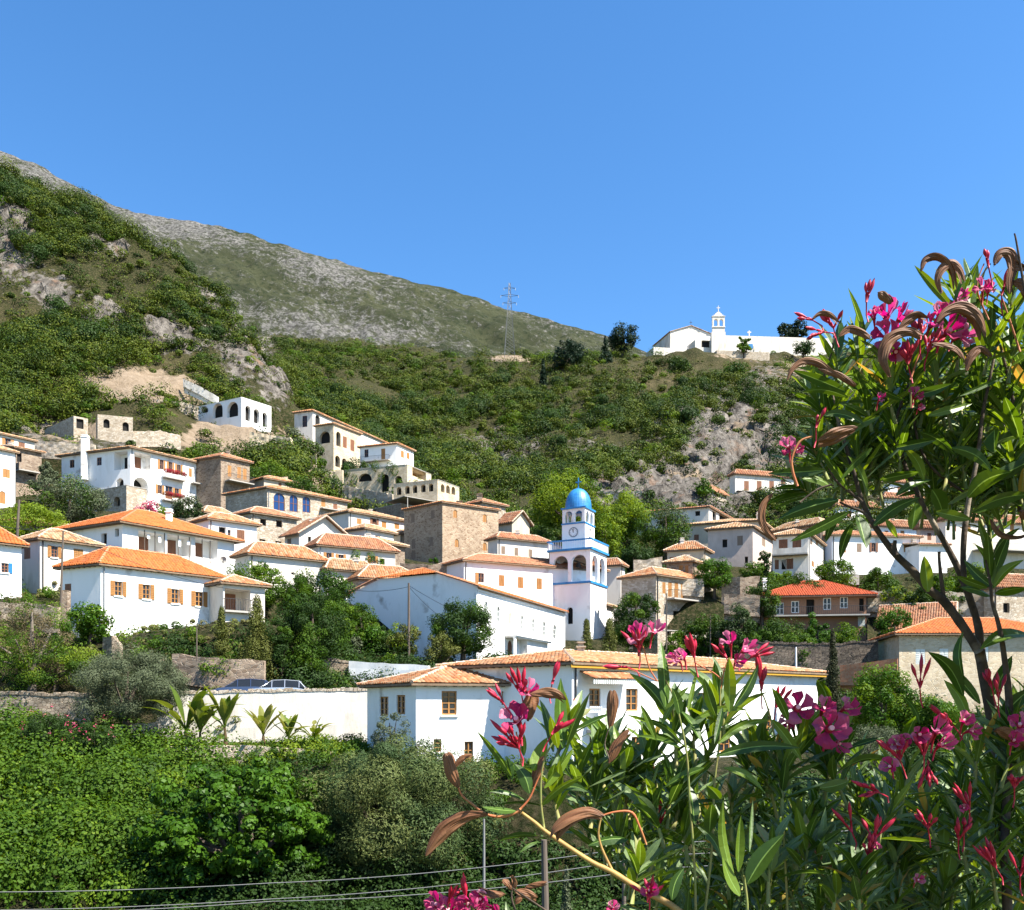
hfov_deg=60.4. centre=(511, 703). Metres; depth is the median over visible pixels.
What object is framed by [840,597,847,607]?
window
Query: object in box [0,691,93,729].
stone wall
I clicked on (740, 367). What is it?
shrub
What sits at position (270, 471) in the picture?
tree
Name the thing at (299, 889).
undergrowth
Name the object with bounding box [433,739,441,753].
window
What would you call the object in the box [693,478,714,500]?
tree
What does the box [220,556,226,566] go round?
satellite dish
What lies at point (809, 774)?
tree
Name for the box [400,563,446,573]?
terrace wall
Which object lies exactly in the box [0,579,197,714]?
weeds
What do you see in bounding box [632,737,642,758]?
window
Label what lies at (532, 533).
garden grass
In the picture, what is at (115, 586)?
window
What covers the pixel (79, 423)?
window
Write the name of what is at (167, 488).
door
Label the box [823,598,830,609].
window
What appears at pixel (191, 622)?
grass field
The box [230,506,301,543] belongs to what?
house
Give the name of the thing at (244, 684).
parked car
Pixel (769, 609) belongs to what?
tree
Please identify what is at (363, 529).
house
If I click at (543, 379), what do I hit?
conifer tree
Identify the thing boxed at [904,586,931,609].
tree
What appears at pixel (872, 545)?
window
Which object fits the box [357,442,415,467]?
house
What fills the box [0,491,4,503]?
door
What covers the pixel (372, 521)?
window
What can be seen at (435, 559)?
tree
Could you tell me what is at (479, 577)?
window
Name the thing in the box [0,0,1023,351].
sky
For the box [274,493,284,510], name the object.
window
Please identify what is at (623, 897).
metal pole
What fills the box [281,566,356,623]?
tree
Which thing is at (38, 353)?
cliff scrub
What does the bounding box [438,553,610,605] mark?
house
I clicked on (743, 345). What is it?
tree
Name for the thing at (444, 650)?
tree
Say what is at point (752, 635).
tree
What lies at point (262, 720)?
banana plant
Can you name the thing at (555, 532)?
garden shrubs
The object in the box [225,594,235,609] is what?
door
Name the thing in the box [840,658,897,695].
wall
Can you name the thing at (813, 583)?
tree
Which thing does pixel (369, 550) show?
house
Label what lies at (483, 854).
metal pole
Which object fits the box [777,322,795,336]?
conifer tree
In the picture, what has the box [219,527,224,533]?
window
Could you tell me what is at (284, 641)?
tree
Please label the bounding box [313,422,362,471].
villa
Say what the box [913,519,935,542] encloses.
house
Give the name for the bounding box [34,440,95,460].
terrace wall
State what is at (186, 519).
terrace wall
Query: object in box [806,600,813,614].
door
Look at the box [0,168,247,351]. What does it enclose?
cliff trees
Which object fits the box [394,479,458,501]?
terrace block
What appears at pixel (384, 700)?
window
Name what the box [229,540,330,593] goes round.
house
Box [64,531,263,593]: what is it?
wire
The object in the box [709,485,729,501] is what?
ruin
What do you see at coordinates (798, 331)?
conifer tree
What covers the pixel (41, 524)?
house
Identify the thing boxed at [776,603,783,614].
window
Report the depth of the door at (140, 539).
85.18 m
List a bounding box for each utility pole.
[16,500,19,536]
[60,531,63,606]
[407,583,409,659]
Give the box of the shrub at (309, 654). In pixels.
[286,643,330,687]
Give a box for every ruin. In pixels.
[45,416,87,440]
[96,414,132,441]
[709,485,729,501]
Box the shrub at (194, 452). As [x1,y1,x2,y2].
[180,441,207,457]
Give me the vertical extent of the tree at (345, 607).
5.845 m
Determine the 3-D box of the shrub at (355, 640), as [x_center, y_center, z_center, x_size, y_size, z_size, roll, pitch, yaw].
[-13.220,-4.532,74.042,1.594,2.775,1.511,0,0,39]
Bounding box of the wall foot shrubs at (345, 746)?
[169,732,374,784]
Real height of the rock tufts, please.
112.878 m
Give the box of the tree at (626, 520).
[594,487,653,547]
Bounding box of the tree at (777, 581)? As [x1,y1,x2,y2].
[762,570,819,588]
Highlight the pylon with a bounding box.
[501,283,518,358]
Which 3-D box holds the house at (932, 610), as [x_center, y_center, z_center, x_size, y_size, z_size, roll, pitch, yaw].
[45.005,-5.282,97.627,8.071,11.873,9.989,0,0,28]
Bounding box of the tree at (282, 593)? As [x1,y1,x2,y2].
[274,575,315,620]
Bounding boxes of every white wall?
[183,379,218,403]
[349,661,429,682]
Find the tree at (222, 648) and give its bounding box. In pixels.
[210,606,232,658]
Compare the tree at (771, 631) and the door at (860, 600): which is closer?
the tree at (771, 631)
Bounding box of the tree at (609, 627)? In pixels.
[600,617,617,651]
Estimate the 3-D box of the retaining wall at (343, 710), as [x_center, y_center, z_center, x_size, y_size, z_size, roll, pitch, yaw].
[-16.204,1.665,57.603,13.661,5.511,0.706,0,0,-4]
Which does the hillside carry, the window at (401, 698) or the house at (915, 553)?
the house at (915, 553)
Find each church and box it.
[344,567,568,661]
[652,322,710,348]
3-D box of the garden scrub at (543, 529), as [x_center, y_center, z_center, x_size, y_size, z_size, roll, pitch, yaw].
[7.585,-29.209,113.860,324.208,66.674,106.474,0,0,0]
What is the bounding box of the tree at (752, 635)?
[730,631,761,659]
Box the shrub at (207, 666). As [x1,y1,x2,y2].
[198,651,237,677]
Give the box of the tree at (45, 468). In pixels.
[27,461,60,498]
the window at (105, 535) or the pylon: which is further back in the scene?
the pylon
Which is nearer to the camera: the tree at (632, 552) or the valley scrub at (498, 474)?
the tree at (632, 552)
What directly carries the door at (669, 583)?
in the house at (658, 583)
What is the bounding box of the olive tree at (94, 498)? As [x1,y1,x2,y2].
[17,472,112,523]
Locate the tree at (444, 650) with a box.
[422,631,461,663]
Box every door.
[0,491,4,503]
[125,458,127,468]
[135,457,140,468]
[138,536,147,550]
[165,486,171,498]
[167,539,175,554]
[195,543,201,556]
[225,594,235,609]
[381,449,384,458]
[508,641,511,653]
[668,582,671,596]
[675,583,677,597]
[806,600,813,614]
[859,599,862,610]
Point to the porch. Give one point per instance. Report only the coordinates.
(235, 603)
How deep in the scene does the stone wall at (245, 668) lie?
60.01 m
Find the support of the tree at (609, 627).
on the hillside
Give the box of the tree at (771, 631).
[754,617,806,642]
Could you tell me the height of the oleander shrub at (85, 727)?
3.365 m
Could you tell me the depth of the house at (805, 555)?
112.86 m
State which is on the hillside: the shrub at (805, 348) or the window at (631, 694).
the shrub at (805, 348)
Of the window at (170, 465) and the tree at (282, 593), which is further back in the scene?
the window at (170, 465)
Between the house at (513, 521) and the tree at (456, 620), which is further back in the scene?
the house at (513, 521)
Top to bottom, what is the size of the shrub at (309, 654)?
3.830 m
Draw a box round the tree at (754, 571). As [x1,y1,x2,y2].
[739,561,767,589]
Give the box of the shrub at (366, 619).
[342,602,379,649]
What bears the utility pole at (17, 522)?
on the hillside
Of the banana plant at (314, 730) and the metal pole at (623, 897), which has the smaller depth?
the metal pole at (623, 897)
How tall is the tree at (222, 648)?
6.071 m
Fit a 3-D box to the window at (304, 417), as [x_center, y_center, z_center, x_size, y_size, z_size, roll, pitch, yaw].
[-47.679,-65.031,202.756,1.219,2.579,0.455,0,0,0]
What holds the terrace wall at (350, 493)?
on the hillside
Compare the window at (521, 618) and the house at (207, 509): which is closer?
the window at (521, 618)
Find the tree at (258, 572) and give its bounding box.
[222,559,286,608]
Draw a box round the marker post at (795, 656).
[795,647,796,666]
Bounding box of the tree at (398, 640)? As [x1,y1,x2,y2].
[386,621,421,655]
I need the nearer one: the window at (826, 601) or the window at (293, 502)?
the window at (826, 601)
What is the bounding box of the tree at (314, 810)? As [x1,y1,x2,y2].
[298,796,338,846]
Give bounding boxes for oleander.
[423,872,546,909]
[425,619,932,909]
[757,233,1023,909]
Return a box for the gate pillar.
[61,590,70,632]
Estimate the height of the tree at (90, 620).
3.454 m
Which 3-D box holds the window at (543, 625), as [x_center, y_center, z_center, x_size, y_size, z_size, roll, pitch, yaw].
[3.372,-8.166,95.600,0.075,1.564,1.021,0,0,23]
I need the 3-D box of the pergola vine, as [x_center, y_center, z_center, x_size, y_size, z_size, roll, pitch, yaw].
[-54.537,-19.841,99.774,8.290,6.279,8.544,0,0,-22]
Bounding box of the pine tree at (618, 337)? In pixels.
[607,321,640,356]
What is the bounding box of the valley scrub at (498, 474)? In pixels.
[265,334,1023,527]
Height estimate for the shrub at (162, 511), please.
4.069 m
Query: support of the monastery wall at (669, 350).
on the hillside
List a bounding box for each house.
[0,432,38,448]
[0,442,46,496]
[0,445,19,507]
[0,517,65,531]
[0,527,29,598]
[19,528,105,593]
[52,546,226,636]
[53,508,244,574]
[54,434,201,510]
[188,511,262,562]
[192,450,253,508]
[198,505,231,515]
[221,485,351,524]
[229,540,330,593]
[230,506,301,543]
[250,475,299,488]
[278,515,348,545]
[292,409,388,445]
[304,532,400,565]
[317,508,403,533]
[319,557,368,595]
[343,523,398,540]
[347,563,407,591]
[356,665,510,761]
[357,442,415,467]
[366,533,409,565]
[394,529,403,542]
[401,500,500,563]
[436,642,827,765]
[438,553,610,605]
[466,493,509,518]
[483,530,550,557]
[498,510,533,533]
[592,557,628,620]
[616,566,721,632]
[627,505,732,531]
[661,554,704,578]
[663,538,714,560]
[684,512,772,547]
[704,522,772,571]
[727,469,793,494]
[760,578,877,640]
[771,517,838,564]
[772,528,826,580]
[823,529,923,574]
[832,499,880,520]
[869,518,916,534]
[869,617,1023,712]
[874,601,958,633]
[877,492,924,507]
[881,479,929,492]
[902,539,952,573]
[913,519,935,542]
[936,511,1023,568]
[981,573,1023,621]
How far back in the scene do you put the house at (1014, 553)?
131.22 m
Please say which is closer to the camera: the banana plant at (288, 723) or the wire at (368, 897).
the wire at (368, 897)
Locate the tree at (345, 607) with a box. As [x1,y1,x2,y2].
[314,589,357,650]
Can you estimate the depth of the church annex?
108.74 m
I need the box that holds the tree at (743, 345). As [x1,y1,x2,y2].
[736,336,751,357]
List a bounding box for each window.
[0,563,12,573]
[2,437,13,444]
[17,453,20,461]
[48,545,60,558]
[70,460,73,467]
[76,419,82,428]
[97,457,101,465]
[103,420,109,427]
[104,534,106,543]
[110,580,126,597]
[123,423,128,430]
[138,583,154,600]
[156,484,163,494]
[158,459,165,469]
[167,461,173,469]
[167,588,183,604]
[173,488,180,497]
[175,464,182,470]
[191,591,207,607]
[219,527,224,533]
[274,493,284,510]
[276,521,280,526]
[289,495,297,511]
[302,497,309,512]
[303,416,306,426]
[315,415,318,424]
[324,552,333,557]
[336,554,345,558]
[368,555,377,563]
[370,518,378,525]
[377,697,388,717]
[398,695,405,715]
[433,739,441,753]
[440,691,458,716]
[464,741,472,761]
[475,572,483,582]
[520,615,522,629]
[531,618,533,632]
[542,622,544,635]
[553,625,555,638]
[568,608,572,623]
[588,689,602,707]
[626,689,639,712]
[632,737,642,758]
[702,341,708,347]
[719,739,728,752]
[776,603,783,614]
[791,601,798,612]
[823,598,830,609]
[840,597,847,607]
[869,543,877,551]
[1003,603,1006,612]
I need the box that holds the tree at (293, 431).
[276,426,302,444]
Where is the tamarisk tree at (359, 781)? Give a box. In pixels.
[296,733,512,884]
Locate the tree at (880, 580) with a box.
[856,567,901,591]
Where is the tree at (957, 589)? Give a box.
[945,561,984,592]
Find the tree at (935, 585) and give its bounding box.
[912,574,965,613]
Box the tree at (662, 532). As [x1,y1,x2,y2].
[634,498,694,566]
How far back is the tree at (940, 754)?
45.31 m
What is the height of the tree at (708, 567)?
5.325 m
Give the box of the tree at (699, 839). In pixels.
[651,773,718,846]
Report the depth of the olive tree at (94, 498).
109.77 m
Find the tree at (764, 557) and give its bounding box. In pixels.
[756,550,774,579]
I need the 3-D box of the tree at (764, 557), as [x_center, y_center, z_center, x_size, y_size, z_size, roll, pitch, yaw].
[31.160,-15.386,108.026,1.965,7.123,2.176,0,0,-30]
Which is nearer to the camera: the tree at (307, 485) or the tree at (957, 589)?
the tree at (957, 589)
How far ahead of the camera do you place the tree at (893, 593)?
99.41 m
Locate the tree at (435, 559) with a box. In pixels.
[428,557,439,564]
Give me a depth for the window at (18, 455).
128.66 m
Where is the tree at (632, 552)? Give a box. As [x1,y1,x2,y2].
[619,540,654,573]
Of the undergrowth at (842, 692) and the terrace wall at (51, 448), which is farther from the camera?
the terrace wall at (51, 448)
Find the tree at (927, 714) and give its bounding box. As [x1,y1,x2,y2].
[899,688,960,746]
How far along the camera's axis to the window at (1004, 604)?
96.81 m
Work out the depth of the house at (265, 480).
143.27 m
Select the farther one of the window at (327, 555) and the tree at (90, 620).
the window at (327, 555)
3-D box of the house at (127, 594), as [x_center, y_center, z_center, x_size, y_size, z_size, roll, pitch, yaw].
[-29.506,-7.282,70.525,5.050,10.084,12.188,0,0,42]
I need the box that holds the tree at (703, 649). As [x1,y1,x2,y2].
[693,612,720,656]
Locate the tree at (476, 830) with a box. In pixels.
[461,792,503,861]
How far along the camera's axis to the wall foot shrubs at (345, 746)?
50.84 m
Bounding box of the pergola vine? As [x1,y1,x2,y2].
[0,500,69,536]
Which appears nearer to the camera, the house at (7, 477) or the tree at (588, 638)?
the tree at (588, 638)
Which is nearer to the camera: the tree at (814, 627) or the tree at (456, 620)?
the tree at (456, 620)
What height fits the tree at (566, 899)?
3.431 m
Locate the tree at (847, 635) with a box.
[825,622,868,643]
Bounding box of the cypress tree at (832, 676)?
[820,628,843,740]
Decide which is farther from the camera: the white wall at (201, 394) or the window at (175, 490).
the white wall at (201, 394)
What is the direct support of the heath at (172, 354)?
on the hillside
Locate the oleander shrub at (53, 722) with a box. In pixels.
[13,703,75,753]
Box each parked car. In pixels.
[213,679,267,690]
[247,679,306,690]
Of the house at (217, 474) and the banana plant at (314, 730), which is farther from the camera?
the house at (217, 474)
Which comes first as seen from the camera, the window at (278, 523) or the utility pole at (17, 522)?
the utility pole at (17, 522)
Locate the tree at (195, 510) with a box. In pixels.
[171,492,205,518]
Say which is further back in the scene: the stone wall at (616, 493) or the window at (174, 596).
the stone wall at (616, 493)
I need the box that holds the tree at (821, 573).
[811,559,857,586]
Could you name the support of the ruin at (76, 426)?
on the hillside
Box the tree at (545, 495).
[526,467,603,529]
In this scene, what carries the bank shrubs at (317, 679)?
on the hillside
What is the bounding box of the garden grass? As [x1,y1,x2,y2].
[0,431,985,751]
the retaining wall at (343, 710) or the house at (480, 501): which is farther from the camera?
the house at (480, 501)
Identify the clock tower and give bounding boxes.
[547,477,608,640]
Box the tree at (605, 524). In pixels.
[594,513,625,557]
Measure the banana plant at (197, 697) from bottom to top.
5.025 m
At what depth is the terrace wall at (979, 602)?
98.38 m
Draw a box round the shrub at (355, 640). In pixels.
[345,634,363,653]
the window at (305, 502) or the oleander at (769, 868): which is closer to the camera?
the oleander at (769, 868)
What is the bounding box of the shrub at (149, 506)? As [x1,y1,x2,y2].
[133,499,162,511]
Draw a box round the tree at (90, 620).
[55,600,120,644]
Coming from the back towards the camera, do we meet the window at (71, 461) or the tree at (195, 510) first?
the window at (71, 461)
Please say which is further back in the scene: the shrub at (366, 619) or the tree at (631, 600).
the tree at (631, 600)
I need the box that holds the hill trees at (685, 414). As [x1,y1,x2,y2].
[296,369,854,522]
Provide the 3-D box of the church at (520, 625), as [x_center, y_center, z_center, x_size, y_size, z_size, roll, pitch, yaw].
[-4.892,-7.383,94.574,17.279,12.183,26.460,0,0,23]
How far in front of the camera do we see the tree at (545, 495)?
143.26 m
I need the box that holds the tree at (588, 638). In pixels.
[580,618,593,649]
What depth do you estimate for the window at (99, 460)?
132.09 m
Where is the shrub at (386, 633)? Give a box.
[367,625,398,656]
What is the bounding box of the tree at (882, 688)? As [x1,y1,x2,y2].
[835,662,916,740]
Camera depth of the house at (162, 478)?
132.66 m
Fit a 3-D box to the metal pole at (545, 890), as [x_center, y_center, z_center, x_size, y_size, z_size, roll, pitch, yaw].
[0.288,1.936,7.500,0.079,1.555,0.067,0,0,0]
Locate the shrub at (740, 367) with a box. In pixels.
[714,360,758,375]
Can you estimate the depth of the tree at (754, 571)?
105.54 m
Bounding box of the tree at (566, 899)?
[560,865,572,909]
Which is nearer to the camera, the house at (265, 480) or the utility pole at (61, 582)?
the utility pole at (61, 582)
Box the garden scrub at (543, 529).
[1,423,1013,743]
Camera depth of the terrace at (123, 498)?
125.09 m
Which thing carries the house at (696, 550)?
on the hillside
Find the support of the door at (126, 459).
in the house at (162, 478)
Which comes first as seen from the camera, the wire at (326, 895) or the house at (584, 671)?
the wire at (326, 895)
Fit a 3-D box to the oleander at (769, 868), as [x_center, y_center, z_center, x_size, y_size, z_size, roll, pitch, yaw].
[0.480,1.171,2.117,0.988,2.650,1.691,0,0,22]
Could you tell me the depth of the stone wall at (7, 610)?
65.84 m
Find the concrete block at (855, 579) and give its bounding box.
[846,575,858,587]
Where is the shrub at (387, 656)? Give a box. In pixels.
[381,652,395,663]
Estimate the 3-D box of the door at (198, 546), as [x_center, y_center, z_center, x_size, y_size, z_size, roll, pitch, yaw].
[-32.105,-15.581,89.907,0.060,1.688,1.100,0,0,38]
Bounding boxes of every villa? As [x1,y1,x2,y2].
[198,397,270,431]
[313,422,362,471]
[343,459,430,493]
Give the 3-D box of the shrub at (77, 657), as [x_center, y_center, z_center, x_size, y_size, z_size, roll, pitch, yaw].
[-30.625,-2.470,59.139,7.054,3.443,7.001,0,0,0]
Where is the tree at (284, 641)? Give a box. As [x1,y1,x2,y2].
[262,617,294,677]
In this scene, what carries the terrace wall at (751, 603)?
on the hillside
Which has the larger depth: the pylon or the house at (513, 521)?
the pylon
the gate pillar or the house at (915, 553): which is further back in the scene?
the house at (915, 553)
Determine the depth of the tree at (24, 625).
57.74 m
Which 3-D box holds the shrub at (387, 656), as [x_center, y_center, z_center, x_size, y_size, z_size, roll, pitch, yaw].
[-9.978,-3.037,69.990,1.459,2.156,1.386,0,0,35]
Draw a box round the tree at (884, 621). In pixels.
[873,605,912,636]
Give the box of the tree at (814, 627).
[802,612,830,643]
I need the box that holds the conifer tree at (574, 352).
[547,339,589,368]
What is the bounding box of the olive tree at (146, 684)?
[64,640,192,739]
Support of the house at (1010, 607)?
on the hillside
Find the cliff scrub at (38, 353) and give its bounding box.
[0,155,320,486]
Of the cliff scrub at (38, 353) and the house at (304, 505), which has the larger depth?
the cliff scrub at (38, 353)
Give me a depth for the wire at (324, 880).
18.63 m
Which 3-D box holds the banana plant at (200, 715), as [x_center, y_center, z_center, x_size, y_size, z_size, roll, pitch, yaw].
[-18.204,1.738,53.110,3.200,4.208,5.259,0,0,-42]
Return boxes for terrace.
[92,485,146,511]
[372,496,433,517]
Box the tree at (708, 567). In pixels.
[693,556,732,598]
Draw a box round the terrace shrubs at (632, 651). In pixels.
[625,644,727,657]
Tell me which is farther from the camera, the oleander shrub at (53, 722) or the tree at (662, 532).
the tree at (662, 532)
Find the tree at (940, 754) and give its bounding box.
[900,746,1021,853]
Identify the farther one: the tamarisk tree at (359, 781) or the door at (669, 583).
the door at (669, 583)
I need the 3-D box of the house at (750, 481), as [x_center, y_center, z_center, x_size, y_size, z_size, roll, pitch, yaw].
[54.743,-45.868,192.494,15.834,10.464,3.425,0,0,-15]
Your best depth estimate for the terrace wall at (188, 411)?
184.01 m
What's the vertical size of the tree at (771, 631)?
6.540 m
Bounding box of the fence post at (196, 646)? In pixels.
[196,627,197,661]
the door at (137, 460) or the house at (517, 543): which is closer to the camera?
the house at (517, 543)
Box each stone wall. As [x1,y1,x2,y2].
[0,602,61,635]
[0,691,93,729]
[102,636,122,658]
[172,654,265,690]
[268,658,348,676]
[600,489,643,500]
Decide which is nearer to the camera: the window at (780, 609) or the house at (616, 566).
the window at (780, 609)
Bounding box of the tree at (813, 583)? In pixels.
[793,578,824,595]
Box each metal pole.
[483,819,484,902]
[541,839,548,909]
[622,843,625,909]
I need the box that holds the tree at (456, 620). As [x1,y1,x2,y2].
[425,597,496,660]
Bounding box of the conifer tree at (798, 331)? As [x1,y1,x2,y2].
[789,319,808,337]
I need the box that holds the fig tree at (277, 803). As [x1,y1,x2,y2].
[129,756,335,884]
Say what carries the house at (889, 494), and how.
on the hillside
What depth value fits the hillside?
209.12 m
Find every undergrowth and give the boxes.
[93,733,1023,909]
[764,627,984,744]
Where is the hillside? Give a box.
[0,174,1023,909]
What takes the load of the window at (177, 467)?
in the house at (162, 478)
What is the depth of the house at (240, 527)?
97.90 m
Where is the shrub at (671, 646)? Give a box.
[658,630,685,654]
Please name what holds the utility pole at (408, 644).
on the hillside
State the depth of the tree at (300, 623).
64.09 m
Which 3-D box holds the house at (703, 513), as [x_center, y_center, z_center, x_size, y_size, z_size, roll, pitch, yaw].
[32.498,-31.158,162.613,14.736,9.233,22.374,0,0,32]
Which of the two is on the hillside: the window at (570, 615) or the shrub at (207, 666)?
the shrub at (207, 666)
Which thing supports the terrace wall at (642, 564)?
on the hillside
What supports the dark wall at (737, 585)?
on the hillside
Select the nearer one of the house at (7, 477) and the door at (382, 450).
the house at (7, 477)
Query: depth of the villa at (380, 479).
174.19 m
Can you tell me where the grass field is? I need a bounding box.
[0,581,248,745]
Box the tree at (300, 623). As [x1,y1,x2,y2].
[275,591,351,660]
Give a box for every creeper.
[0,695,244,909]
[0,755,210,909]
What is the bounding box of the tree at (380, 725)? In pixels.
[370,712,411,767]
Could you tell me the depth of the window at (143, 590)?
68.63 m
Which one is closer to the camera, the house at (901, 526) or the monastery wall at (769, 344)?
the house at (901, 526)
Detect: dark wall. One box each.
[722,576,759,604]
[743,640,878,680]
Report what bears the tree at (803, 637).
on the hillside
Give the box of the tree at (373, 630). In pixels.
[350,624,386,655]
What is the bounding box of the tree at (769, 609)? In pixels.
[743,580,782,628]
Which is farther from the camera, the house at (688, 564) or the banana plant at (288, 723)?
the house at (688, 564)
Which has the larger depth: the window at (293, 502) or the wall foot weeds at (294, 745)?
the window at (293, 502)
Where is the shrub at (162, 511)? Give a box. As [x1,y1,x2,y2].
[156,506,173,517]
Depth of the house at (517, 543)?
117.54 m
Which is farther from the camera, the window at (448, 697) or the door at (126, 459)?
the door at (126, 459)
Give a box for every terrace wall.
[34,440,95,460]
[120,721,159,742]
[133,430,180,451]
[157,400,197,420]
[176,515,201,521]
[249,432,316,467]
[324,470,343,497]
[342,486,393,508]
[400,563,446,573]
[633,557,661,571]
[682,579,703,602]
[724,593,759,622]
[854,590,896,617]
[946,591,983,616]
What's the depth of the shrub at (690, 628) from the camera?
91.43 m
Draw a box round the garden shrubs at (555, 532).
[1,422,984,737]
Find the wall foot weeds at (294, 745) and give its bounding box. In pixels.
[183,732,373,768]
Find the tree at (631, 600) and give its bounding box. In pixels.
[610,591,659,652]
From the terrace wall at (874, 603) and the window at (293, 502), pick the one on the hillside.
the terrace wall at (874, 603)
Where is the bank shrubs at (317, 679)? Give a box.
[150,577,512,690]
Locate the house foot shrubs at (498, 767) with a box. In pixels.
[430,749,846,832]
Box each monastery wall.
[646,347,687,355]
[687,340,709,351]
[726,335,834,355]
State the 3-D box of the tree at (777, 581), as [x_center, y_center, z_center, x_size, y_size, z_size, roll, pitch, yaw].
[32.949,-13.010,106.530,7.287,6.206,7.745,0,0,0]
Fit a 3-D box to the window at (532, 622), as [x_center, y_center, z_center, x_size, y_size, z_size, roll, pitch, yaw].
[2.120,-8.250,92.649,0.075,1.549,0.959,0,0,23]
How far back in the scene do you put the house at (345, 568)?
90.89 m
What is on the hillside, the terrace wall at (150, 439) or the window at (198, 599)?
the terrace wall at (150, 439)
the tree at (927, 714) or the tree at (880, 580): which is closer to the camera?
the tree at (927, 714)
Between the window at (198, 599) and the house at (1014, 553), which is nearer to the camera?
the window at (198, 599)
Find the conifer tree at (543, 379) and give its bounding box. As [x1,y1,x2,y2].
[539,358,547,385]
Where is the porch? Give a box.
[204,574,272,623]
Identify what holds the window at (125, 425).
in the ruin at (110, 428)
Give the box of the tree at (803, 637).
[784,632,817,667]
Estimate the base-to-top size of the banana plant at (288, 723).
3.376 m
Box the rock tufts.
[0,192,853,504]
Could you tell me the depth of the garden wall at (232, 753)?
51.49 m
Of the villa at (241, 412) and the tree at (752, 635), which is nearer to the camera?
the tree at (752, 635)
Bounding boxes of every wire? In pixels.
[10,833,936,909]
[20,830,847,891]
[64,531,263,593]
[135,865,721,909]
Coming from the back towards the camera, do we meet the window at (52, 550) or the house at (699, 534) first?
the house at (699, 534)
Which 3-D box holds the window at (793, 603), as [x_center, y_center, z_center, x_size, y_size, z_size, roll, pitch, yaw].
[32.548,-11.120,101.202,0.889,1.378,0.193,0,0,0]
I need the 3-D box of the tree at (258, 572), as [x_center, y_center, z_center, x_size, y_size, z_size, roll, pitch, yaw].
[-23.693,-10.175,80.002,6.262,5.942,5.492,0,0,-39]
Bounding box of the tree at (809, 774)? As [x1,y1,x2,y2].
[729,766,847,861]
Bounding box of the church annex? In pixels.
[606,602,616,621]
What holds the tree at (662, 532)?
on the hillside
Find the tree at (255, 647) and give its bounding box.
[235,594,280,680]
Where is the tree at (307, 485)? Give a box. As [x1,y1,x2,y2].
[285,475,317,492]
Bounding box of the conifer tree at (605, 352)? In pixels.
[598,336,613,363]
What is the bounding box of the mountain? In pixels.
[0,151,646,357]
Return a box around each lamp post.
[666,593,666,654]
[710,616,710,656]
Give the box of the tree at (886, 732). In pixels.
[838,724,910,777]
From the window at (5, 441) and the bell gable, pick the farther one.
the bell gable
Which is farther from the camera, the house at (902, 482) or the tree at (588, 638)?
the house at (902, 482)
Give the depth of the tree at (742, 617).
87.05 m
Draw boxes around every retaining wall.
[157,687,366,742]
[714,350,769,360]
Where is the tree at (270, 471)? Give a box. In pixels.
[250,458,296,479]
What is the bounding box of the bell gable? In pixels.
[710,306,725,352]
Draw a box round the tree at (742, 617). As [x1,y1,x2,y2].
[705,602,757,658]
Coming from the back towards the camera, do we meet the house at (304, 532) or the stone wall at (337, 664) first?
the house at (304, 532)
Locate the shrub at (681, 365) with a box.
[667,356,692,370]
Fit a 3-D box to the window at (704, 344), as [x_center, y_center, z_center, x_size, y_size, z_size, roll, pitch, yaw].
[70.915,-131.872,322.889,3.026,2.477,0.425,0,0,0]
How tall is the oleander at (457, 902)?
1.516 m
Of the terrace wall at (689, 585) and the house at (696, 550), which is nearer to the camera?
the terrace wall at (689, 585)
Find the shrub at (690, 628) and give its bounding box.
[677,619,706,656]
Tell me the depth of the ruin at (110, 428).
162.93 m
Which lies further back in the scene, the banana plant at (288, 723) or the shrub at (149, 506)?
the shrub at (149, 506)
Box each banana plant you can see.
[144,685,243,745]
[186,698,246,742]
[204,685,240,744]
[243,704,286,745]
[269,710,311,746]
[287,716,331,743]
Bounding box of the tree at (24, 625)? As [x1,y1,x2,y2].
[0,590,79,691]
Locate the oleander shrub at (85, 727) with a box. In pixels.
[65,717,120,755]
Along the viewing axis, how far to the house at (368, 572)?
90.20 m
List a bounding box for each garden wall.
[166,745,334,765]
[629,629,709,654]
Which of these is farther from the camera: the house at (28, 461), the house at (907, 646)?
the house at (28, 461)
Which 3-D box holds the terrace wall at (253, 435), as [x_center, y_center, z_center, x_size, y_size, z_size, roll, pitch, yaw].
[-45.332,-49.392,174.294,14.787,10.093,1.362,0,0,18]
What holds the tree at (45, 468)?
on the hillside
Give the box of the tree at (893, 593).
[876,585,917,612]
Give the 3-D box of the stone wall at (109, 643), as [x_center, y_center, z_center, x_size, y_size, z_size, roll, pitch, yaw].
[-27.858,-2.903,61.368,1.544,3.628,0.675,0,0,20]
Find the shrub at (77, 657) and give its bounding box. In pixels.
[0,641,110,690]
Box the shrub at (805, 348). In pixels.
[792,340,815,357]
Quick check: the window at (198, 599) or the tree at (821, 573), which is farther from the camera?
the tree at (821, 573)
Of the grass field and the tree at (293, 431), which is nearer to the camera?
the grass field
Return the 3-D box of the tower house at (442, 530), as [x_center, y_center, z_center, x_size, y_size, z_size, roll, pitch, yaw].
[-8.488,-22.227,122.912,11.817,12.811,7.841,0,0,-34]

